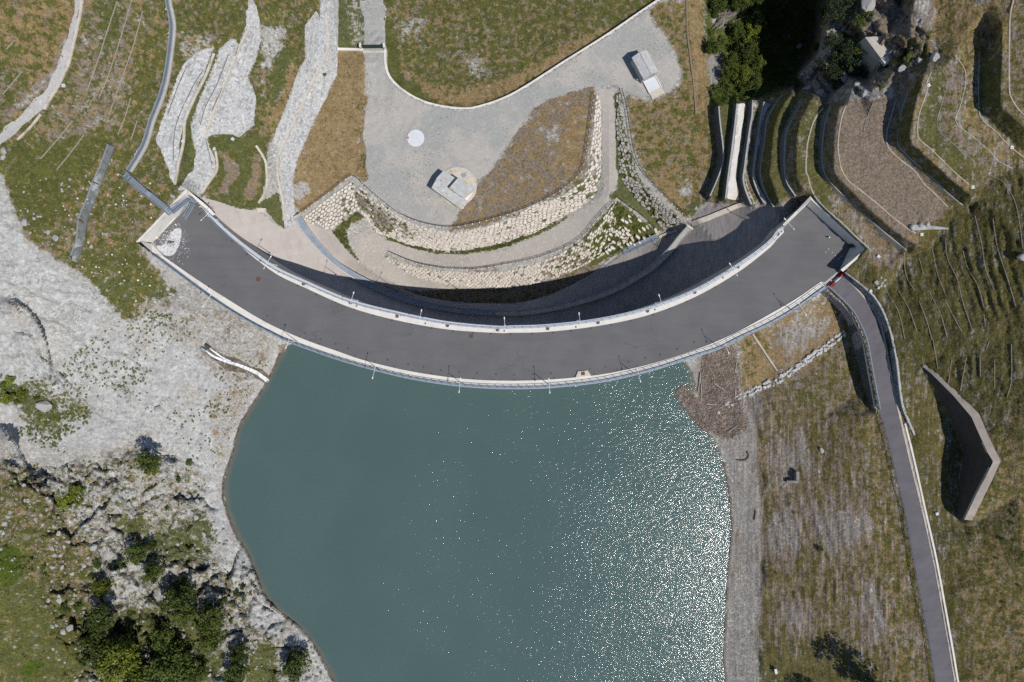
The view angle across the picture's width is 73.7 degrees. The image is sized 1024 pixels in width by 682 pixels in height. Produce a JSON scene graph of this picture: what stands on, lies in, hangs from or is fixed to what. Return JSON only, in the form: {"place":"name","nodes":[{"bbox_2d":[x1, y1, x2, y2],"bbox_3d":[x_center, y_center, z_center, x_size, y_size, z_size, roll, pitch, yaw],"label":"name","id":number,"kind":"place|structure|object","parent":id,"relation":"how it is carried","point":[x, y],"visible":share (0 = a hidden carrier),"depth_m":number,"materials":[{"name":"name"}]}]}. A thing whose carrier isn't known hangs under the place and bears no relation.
{"place":"outdoors","nodes":[
{"label":"outdoors","id":0,"kind":"place"},
{"bbox_2d":[0,0,79,143],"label":"dirt track","id":1,"kind":"structure","parent":0,"point":[32,111],"depth_m":124.21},
{"bbox_2d":[224,344,731,681],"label":"lake water","id":2,"kind":"structure","parent":0,"point":[389,528],"depth_m":145.50,"materials":[{"name":"liquid"}]},
{"bbox_2d":[352,88,617,288],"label":"berm track","id":3,"kind":"structure","parent":0,"point":[372,249],"depth_m":153.73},
{"bbox_2d":[332,212,555,259],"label":"verge weeds","id":4,"kind":"object","parent":3,"relation":"on","point":[516,240],"visible":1,"depth_m":153.89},
{"bbox_2d":[0,0,1023,681],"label":"ground","id":5,"kind":"structure","parent":0,"point":[844,604],"depth_m":136.35,"materials":[{"name":"plant"}]},
{"bbox_2d":[43,0,83,109],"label":"stone kerb","id":6,"kind":"structure","parent":5,"relation":"on","point":[47,103],"depth_m":123.83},
{"bbox_2d":[69,144,114,261],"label":"chute","id":7,"kind":"object","parent":5,"relation":"on","point":[91,197],"visible":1,"depth_m":130.28,"materials":[{"name":"concrete"}]},
{"bbox_2d":[75,629,118,669],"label":"broadleaf tree","id":8,"kind":"object","parent":5,"relation":"on","point":[89,646],"visible":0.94,"depth_m":129.54,"materials":[{"name":"green plant"}]},
{"bbox_2d":[83,602,114,632],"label":"broadleaf tree","id":9,"kind":"object","parent":5,"relation":"on","point":[93,624],"visible":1,"depth_m":126.59,"materials":[{"name":"green plant"}]},
{"bbox_2d":[91,577,113,598],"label":"broadleaf tree","id":10,"kind":"object","parent":5,"relation":"on","point":[104,586],"visible":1,"depth_m":130.51,"materials":[{"name":"green plant"}]},
{"bbox_2d":[95,636,142,681],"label":"broadleaf tree","id":11,"kind":"object","parent":5,"relation":"on","point":[122,656],"visible":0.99,"depth_m":129.97,"materials":[{"name":"green plant"}]},
{"bbox_2d":[0,307,268,467],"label":"scree tufts","id":12,"kind":"object","parent":5,"relation":"on","point":[58,415],"visible":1,"depth_m":134.29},
{"bbox_2d":[1,213,271,467],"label":"rock debris","id":13,"kind":"object","parent":5,"relation":"on","point":[115,385],"visible":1,"depth_m":136.06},
{"bbox_2d":[123,541,149,565],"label":"broadleaf tree","id":14,"kind":"object","parent":5,"relation":"on","point":[137,550],"visible":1,"depth_m":133.58,"materials":[{"name":"green plant"}]},
{"bbox_2d":[123,660,149,681],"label":"broadleaf tree","id":15,"kind":"object","parent":5,"relation":"on","point":[136,676],"visible":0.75,"depth_m":132.41,"materials":[{"name":"green plant"}]},
{"bbox_2d":[132,450,161,474],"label":"broadleaf tree","id":16,"kind":"object","parent":5,"relation":"on","point":[146,468],"visible":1,"depth_m":132.07,"materials":[{"name":"green plant"}]},
{"bbox_2d":[130,0,175,172],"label":"channel","id":17,"kind":"object","parent":5,"relation":"on","point":[163,95],"visible":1,"depth_m":129.24,"materials":[{"name":"concrete"}]},
{"bbox_2d":[126,0,173,170],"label":"pipe tray","id":18,"kind":"object","parent":17,"relation":"on","point":[155,107],"visible":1,"depth_m":129.02,"materials":[{"name":"metal"}]},
{"bbox_2d":[140,559,165,583],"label":"broadleaf tree","id":19,"kind":"object","parent":5,"relation":"on","point":[152,571],"visible":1,"depth_m":133.24,"materials":[{"name":"green plant"}]},
{"bbox_2d":[0,445,321,681],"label":"slope tufts","id":20,"kind":"object","parent":5,"relation":"on","point":[13,563],"visible":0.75,"depth_m":132.28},
{"bbox_2d":[148,621,174,652],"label":"broadleaf tree","id":21,"kind":"object","parent":5,"relation":"on","point":[164,635],"visible":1,"depth_m":134.91,"materials":[{"name":"green plant"}]},
{"bbox_2d":[0,455,323,681],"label":"rock debris","id":22,"kind":"object","parent":5,"relation":"on","point":[183,635],"visible":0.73,"depth_m":135.63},
{"bbox_2d":[140,653,184,681],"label":"broadleaf tree","id":23,"kind":"object","parent":5,"relation":"on","point":[155,671],"visible":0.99,"depth_m":132.06,"materials":[{"name":"green plant"}]},
{"bbox_2d":[154,636,194,676],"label":"broadleaf tree","id":24,"kind":"object","parent":5,"relation":"on","point":[178,656],"visible":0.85,"depth_m":135.05,"materials":[{"name":"green plant"}]},
{"bbox_2d":[157,580,197,613],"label":"broadleaf tree","id":25,"kind":"object","parent":5,"relation":"on","point":[180,594],"visible":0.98,"depth_m":134.04,"materials":[{"name":"green plant"}]},
{"bbox_2d":[169,601,198,626],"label":"broadleaf tree","id":26,"kind":"object","parent":5,"relation":"on","point":[186,617],"visible":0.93,"depth_m":134.32,"materials":[{"name":"green plant"}]},
{"bbox_2d":[156,48,212,182],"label":"rubble slope","id":27,"kind":"structure","parent":5,"relation":"on","point":[196,66],"depth_m":130.76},
{"bbox_2d":[174,53,214,184],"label":"stone kerb","id":28,"kind":"structure","parent":5,"relation":"on","point":[188,112],"depth_m":131.46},
{"bbox_2d":[180,658,209,681],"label":"broadleaf tree","id":29,"kind":"object","parent":5,"relation":"on","point":[194,669],"visible":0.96,"depth_m":136.32,"materials":[{"name":"green plant"}]},
{"bbox_2d":[196,605,226,635],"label":"broadleaf tree","id":30,"kind":"object","parent":5,"relation":"on","point":[212,614],"visible":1,"depth_m":135.47,"materials":[{"name":"green plant"}]},
{"bbox_2d":[196,624,226,650],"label":"broadleaf tree","id":31,"kind":"object","parent":5,"relation":"on","point":[209,639],"visible":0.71,"depth_m":137.01,"materials":[{"name":"green plant"}]},
{"bbox_2d":[178,1,260,193],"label":"rubble slope","id":32,"kind":"structure","parent":5,"relation":"on","point":[234,114],"depth_m":135.45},
{"bbox_2d":[204,27,250,134],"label":"stone kerb","id":33,"kind":"structure","parent":32,"relation":"on","point":[224,84],"depth_m":134.34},
{"bbox_2d":[201,347,268,382],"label":"wet bank","id":34,"kind":"structure","parent":5,"relation":"on","point":[227,366],"depth_m":141.56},
{"bbox_2d":[206,350,268,381],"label":"outfall stream","id":35,"kind":"structure","parent":34,"relation":"on","point":[262,376],"depth_m":141.93,"materials":[{"name":"white liquid"}]},
{"bbox_2d":[221,660,249,681],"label":"broadleaf tree","id":36,"kind":"object","parent":5,"relation":"on","point":[237,676],"visible":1,"depth_m":137.27,"materials":[{"name":"green plant"}]},
{"bbox_2d":[227,643,250,663],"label":"broadleaf tree","id":37,"kind":"object","parent":5,"relation":"on","point":[238,652],"visible":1,"depth_m":138.52,"materials":[{"name":"green plant"}]},
{"bbox_2d":[221,353,334,681],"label":"wet shore","id":38,"kind":"structure","parent":5,"relation":"on","point":[254,572],"depth_m":145.28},
{"bbox_2d":[282,647,311,681],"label":"broadleaf tree","id":39,"kind":"object","parent":5,"relation":"on","point":[294,663],"visible":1,"depth_m":139.73,"materials":[{"name":"green plant"}]},
{"bbox_2d":[273,11,323,163],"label":"stone path","id":40,"kind":"structure","parent":5,"relation":"on","point":[309,67],"depth_m":143.33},
{"bbox_2d":[279,0,337,228],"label":"stone path","id":41,"kind":"structure","parent":5,"relation":"on","point":[287,165],"depth_m":145.75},
{"bbox_2d":[276,13,329,220],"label":"path edge","id":42,"kind":"object","parent":41,"relation":"on","point":[294,121],"visible":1,"depth_m":144.17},
{"bbox_2d":[304,95,601,250],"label":"stone wall","id":43,"kind":"structure","parent":5,"relation":"on","point":[471,238],"depth_m":149.80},
{"bbox_2d":[298,92,594,227],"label":"fence","id":44,"kind":"object","parent":43,"relation":"on","point":[461,224],"visible":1,"depth_m":147.56,"materials":[{"name":"metal"}]},
{"bbox_2d":[314,113,599,247],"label":"wall weeds","id":45,"kind":"object","parent":43,"relation":"on","point":[404,224],"depth_m":149.72,"materials":[{"name":"green plant"}]},
{"bbox_2d":[136,189,866,386],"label":"dam","id":46,"kind":"structure","parent":5,"relation":"on","point":[789,268],"depth_m":136.50,"materials":[{"name":"grey concrete"}]},
{"bbox_2d":[120,170,196,219],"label":"metal stairs","id":47,"kind":"structure","parent":46,"relation":"on","point":[149,195],"depth_m":131.27,"materials":[{"name":"metal"}]},
{"bbox_2d":[157,228,181,255],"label":"spilled grit","id":48,"kind":"object","parent":46,"relation":"on","point":[175,246],"visible":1,"depth_m":136.47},
{"bbox_2d":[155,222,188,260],"bbox_3d":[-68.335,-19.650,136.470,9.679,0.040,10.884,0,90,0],"label":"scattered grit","id":49,"kind":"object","parent":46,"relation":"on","point":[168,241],"visible":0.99,"depth_m":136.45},
{"bbox_2d":[147,250,828,388],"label":"railing","id":50,"kind":"object","parent":46,"relation":"on","point":[464,385],"visible":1,"depth_m":136.06,"materials":[{"name":"metal"}]},
{"bbox_2d":[201,209,784,328],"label":"railing","id":51,"kind":"object","parent":46,"relation":"on","point":[753,254],"visible":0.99,"depth_m":136.26,"materials":[{"name":"metal"}]},
{"bbox_2d":[389,197,617,269],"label":"fence","id":52,"kind":"object","parent":5,"relation":"on","point":[510,262],"visible":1,"depth_m":153.34,"materials":[{"name":"metal"}]},
{"bbox_2d":[204,198,803,325],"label":"spillway apron","id":53,"kind":"object","parent":5,"relation":"on","point":[702,251],"visible":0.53,"depth_m":152.37,"materials":[{"name":"concrete"}]},
{"bbox_2d":[294,214,692,315],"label":"sill wall","id":54,"kind":"structure","parent":53,"relation":"on","point":[333,260],"depth_m":156.80,"materials":[{"name":"grey concrete"}]},
{"bbox_2d":[581,233,658,281],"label":"metal stairs","id":55,"kind":"structure","parent":53,"relation":"on","point":[649,240],"depth_m":154.27,"materials":[{"name":"metal"}]},
{"bbox_2d":[691,202,744,225],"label":"concrete kerb","id":56,"kind":"structure","parent":53,"relation":"on","point":[715,214],"depth_m":146.44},
{"bbox_2d":[386,201,632,288],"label":"stone wall","id":57,"kind":"structure","parent":5,"relation":"on","point":[475,281],"depth_m":155.37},
{"bbox_2d":[386,202,653,279],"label":"wall weeds","id":58,"kind":"object","parent":57,"relation":"on","point":[621,212],"depth_m":153.38,"materials":[{"name":"green plant"}]},
{"bbox_2d":[360,0,678,226],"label":"gravel yard","id":59,"kind":"structure","parent":5,"relation":"on","point":[403,173],"depth_m":148.47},
{"bbox_2d":[407,130,423,146],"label":"round slab","id":60,"kind":"structure","parent":59,"relation":"on","point":[416,138],"depth_m":148.36,"materials":[{"name":"concrete"}]},
{"bbox_2d":[432,167,476,209],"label":"valve house","id":61,"kind":"structure","parent":59,"relation":"on","point":[456,187],"depth_m":145.60,"materials":[{"name":"concrete"}]},
{"bbox_2d":[630,50,663,99],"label":"shed","id":62,"kind":"structure","parent":59,"relation":"on","point":[642,64],"depth_m":146.03,"materials":[{"name":"metal"}]},
{"bbox_2d":[384,0,659,108],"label":"yard wall","id":63,"kind":"structure","parent":5,"relation":"on","point":[516,91],"depth_m":148.53,"materials":[{"name":"white concrete"}]},
{"bbox_2d":[605,215,650,254],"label":"stone wall","id":64,"kind":"structure","parent":5,"relation":"on","point":[626,233],"depth_m":153.50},
{"bbox_2d":[616,95,682,228],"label":"stone wall","id":65,"kind":"structure","parent":5,"relation":"on","point":[660,207],"depth_m":149.10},
{"bbox_2d":[615,92,681,227],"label":"wall weeds","id":66,"kind":"object","parent":65,"relation":"on","point":[628,173],"depth_m":148.99,"materials":[{"name":"green plant"}]},
{"bbox_2d":[686,0,696,114],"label":"wooden kerb","id":67,"kind":"structure","parent":5,"relation":"on","point":[690,55],"depth_m":148.42,"materials":[{"name":"brown wood"}]},
{"bbox_2d":[671,344,750,441],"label":"driftwood litter","id":68,"kind":"object","parent":5,"relation":"on","point":[721,382],"visible":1,"depth_m":144.65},
{"bbox_2d":[704,36,720,54],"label":"broadleaf tree","id":69,"kind":"object","parent":5,"relation":"on","point":[709,47],"visible":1,"depth_m":147.50,"materials":[{"name":"green plant"}]},
{"bbox_2d":[705,106,724,198],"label":"retaining wall","id":70,"kind":"structure","parent":5,"relation":"on","point":[719,139],"depth_m":146.15,"materials":[{"name":"concrete"}]},
{"bbox_2d":[709,0,727,13],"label":"broadleaf tree","id":71,"kind":"object","parent":5,"relation":"on","point":[715,5],"visible":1,"depth_m":149.36,"materials":[{"name":"green plant"}]},
{"bbox_2d":[723,462,733,681],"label":"wet shore","id":72,"kind":"structure","parent":5,"relation":"on","point":[728,574],"depth_m":145.35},
{"bbox_2d":[721,104,737,199],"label":"retaining wall","id":73,"kind":"structure","parent":5,"relation":"on","point":[730,152],"depth_m":143.77,"materials":[{"name":"concrete"}]},
{"bbox_2d":[721,50,738,70],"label":"broadleaf tree","id":74,"kind":"object","parent":5,"relation":"on","point":[730,58],"visible":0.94,"depth_m":148.24,"materials":[{"name":"green plant"}]},
{"bbox_2d":[727,103,744,199],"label":"pale terrace","id":75,"kind":"structure","parent":5,"relation":"on","point":[732,190],"depth_m":143.40,"materials":[{"name":"white concrete"}]},
{"bbox_2d":[728,20,745,39],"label":"broadleaf tree","id":76,"kind":"object","parent":5,"relation":"on","point":[734,31],"visible":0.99,"depth_m":150.66,"materials":[{"name":"green plant"}]},
{"bbox_2d":[727,0,749,12],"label":"broadleaf tree","id":77,"kind":"object","parent":5,"relation":"on","point":[737,4],"visible":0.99,"depth_m":151.33,"materials":[{"name":"green plant"}]},
{"bbox_2d":[729,64,750,86],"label":"broadleaf tree","id":78,"kind":"object","parent":5,"relation":"on","point":[740,72],"visible":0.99,"depth_m":147.12,"materials":[{"name":"green plant"}]},
{"bbox_2d":[707,0,779,102],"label":"gorge undergrowth","id":79,"kind":"object","parent":5,"relation":"on","point":[768,48],"visible":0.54,"depth_m":154.93,"materials":[{"name":"green plant"}]},
{"bbox_2d":[739,100,753,205],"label":"retaining wall","id":80,"kind":"structure","parent":5,"relation":"on","point":[745,154],"depth_m":142.08,"materials":[{"name":"concrete"}]},
{"bbox_2d":[734,38,758,64],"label":"broadleaf tree","id":81,"kind":"object","parent":5,"relation":"on","point":[747,49],"visible":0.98,"depth_m":149.02,"materials":[{"name":"green plant"}]},
{"bbox_2d":[737,23,760,44],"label":"broadleaf tree","id":82,"kind":"object","parent":5,"relation":"on","point":[751,32],"visible":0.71,"depth_m":151.56,"materials":[{"name":"green plant"}]},
{"bbox_2d":[742,72,762,90],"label":"broadleaf tree","id":83,"kind":"object","parent":5,"relation":"on","point":[753,78],"visible":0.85,"depth_m":147.46,"materials":[{"name":"green plant"}]},
{"bbox_2d":[741,9,767,36],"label":"broadleaf tree","id":84,"kind":"object","parent":5,"relation":"on","point":[758,18],"visible":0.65,"depth_m":152.97,"materials":[{"name":"green plant"}]},
{"bbox_2d":[749,55,766,72],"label":"broadleaf tree","id":85,"kind":"object","parent":5,"relation":"on","point":[758,63],"visible":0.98,"depth_m":151.56,"materials":[{"name":"green plant"}]},
{"bbox_2d":[751,102,765,203],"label":"retaining wall","id":86,"kind":"structure","parent":5,"relation":"on","point":[757,137],"depth_m":140.76,"materials":[{"name":"concrete"}]},
{"bbox_2d":[757,95,782,206],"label":"retaining wall","id":87,"kind":"structure","parent":5,"relation":"on","point":[762,144],"depth_m":139.95,"materials":[{"name":"concrete"}]},
{"bbox_2d":[779,103,801,196],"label":"retaining wall","id":88,"kind":"structure","parent":5,"relation":"on","point":[788,189],"depth_m":135.42,"materials":[{"name":"concrete"}]},
{"bbox_2d":[822,31,842,49],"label":"pine tree","id":89,"kind":"object","parent":5,"relation":"on","point":[833,38],"visible":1,"depth_m":134.99,"materials":[{"name":"green plant"}]},
{"bbox_2d":[823,63,844,82],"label":"pine tree","id":90,"kind":"object","parent":5,"relation":"on","point":[830,75],"visible":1,"depth_m":137.04,"materials":[{"name":"green plant"}]},
{"bbox_2d":[823,0,852,21],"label":"pine tree","id":91,"kind":"object","parent":5,"relation":"on","point":[840,7],"visible":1,"depth_m":133.19,"materials":[{"name":"green plant"}]},
{"bbox_2d":[805,107,870,249],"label":"drain channel","id":92,"kind":"object","parent":5,"relation":"on","point":[841,222],"visible":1,"depth_m":131.98,"materials":[{"name":"concrete"}]},
{"bbox_2d":[829,37,859,63],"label":"pine tree","id":93,"kind":"object","parent":5,"relation":"on","point":[845,52],"visible":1,"depth_m":135.42,"materials":[{"name":"green plant"}]},
{"bbox_2d":[822,289,876,412],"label":"stone wall","id":94,"kind":"structure","parent":5,"relation":"on","point":[855,333],"depth_m":138.43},
{"bbox_2d":[838,301,875,407],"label":"guard kerb","id":95,"kind":"structure","parent":94,"relation":"on","point":[869,374],"depth_m":136.88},
{"bbox_2d":[826,286,880,408],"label":"guard rail","id":96,"kind":"object","parent":95,"relation":"on","point":[870,358],"visible":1,"depth_m":135.66,"materials":[{"name":"metal"}]},
{"bbox_2d":[839,57,861,78],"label":"pine tree","id":97,"kind":"object","parent":5,"relation":"on","point":[854,68],"visible":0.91,"depth_m":136.15,"materials":[{"name":"green plant"}]},
{"bbox_2d":[819,106,906,250],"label":"retaining wall","id":98,"kind":"structure","parent":5,"relation":"on","point":[880,231],"depth_m":131.23,"materials":[{"name":"concrete"}]},
{"bbox_2d":[844,36,892,75],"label":"concrete platform","id":99,"kind":"structure","parent":5,"relation":"on","point":[876,53],"depth_m":131.54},
{"bbox_2d":[837,106,915,233],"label":"drain channel","id":100,"kind":"object","parent":5,"relation":"on","point":[856,186],"visible":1,"depth_m":127.81,"materials":[{"name":"concrete"}]},
{"bbox_2d":[844,272,912,433],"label":"stone wall","id":101,"kind":"structure","parent":5,"relation":"on","point":[874,305],"depth_m":135.56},
{"bbox_2d":[844,272,914,434],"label":"coping strip","id":102,"kind":"object","parent":101,"relation":"on","point":[895,355],"visible":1,"depth_m":134.57,"materials":[{"name":"concrete"}]},
{"bbox_2d":[881,418,935,681],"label":"road fence","id":103,"kind":"object","parent":5,"relation":"on","point":[911,552],"visible":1,"depth_m":134.88,"materials":[{"name":"grey metal"}]},
{"bbox_2d":[886,98,947,206],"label":"drain channel","id":104,"kind":"object","parent":5,"relation":"on","point":[926,186],"visible":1,"depth_m":127.11,"materials":[{"name":"concrete"}]},
{"bbox_2d":[895,92,962,205],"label":"retaining wall","id":105,"kind":"structure","parent":5,"relation":"on","point":[903,98],"depth_m":126.37,"materials":[{"name":"concrete"}]},
{"bbox_2d":[904,423,958,681],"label":"drain channel","id":106,"kind":"object","parent":5,"relation":"on","point":[938,570],"visible":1,"depth_m":135.31,"materials":[{"name":"white concrete"}]},
{"bbox_2d":[917,72,968,184],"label":"drain channel","id":107,"kind":"object","parent":5,"relation":"on","point":[967,183],"visible":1,"depth_m":122.42,"materials":[{"name":"concrete"}]},
{"bbox_2d":[921,364,999,520],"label":"retaining wall","id":108,"kind":"structure","parent":5,"relation":"on","point":[981,461],"depth_m":131.10,"materials":[{"name":"concrete"}]},
{"bbox_2d":[1008,0,1023,115],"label":"drain channel","id":109,"kind":"object","parent":5,"relation":"on","point":[1009,92],"visible":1,"depth_m":117.93,"materials":[{"name":"concrete"}]},
{"bbox_2d":[831,275,953,681],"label":"road","id":110,"kind":"structure","parent":0,"point":[848,292],"depth_m":135.82,"materials":[{"name":"asphalt"}]},
{"bbox_2d":[844,276,955,681],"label":"road kerb","id":111,"kind":"structure","parent":110,"relation":"on","point":[895,396],"depth_m":135.92,"materials":[{"name":"concrete"}]},
{"bbox_2d":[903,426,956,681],"bbox_3d":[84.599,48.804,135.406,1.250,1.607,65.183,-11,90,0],"label":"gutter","id":112,"kind":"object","parent":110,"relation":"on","point":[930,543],"visible":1,"depth_m":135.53,"materials":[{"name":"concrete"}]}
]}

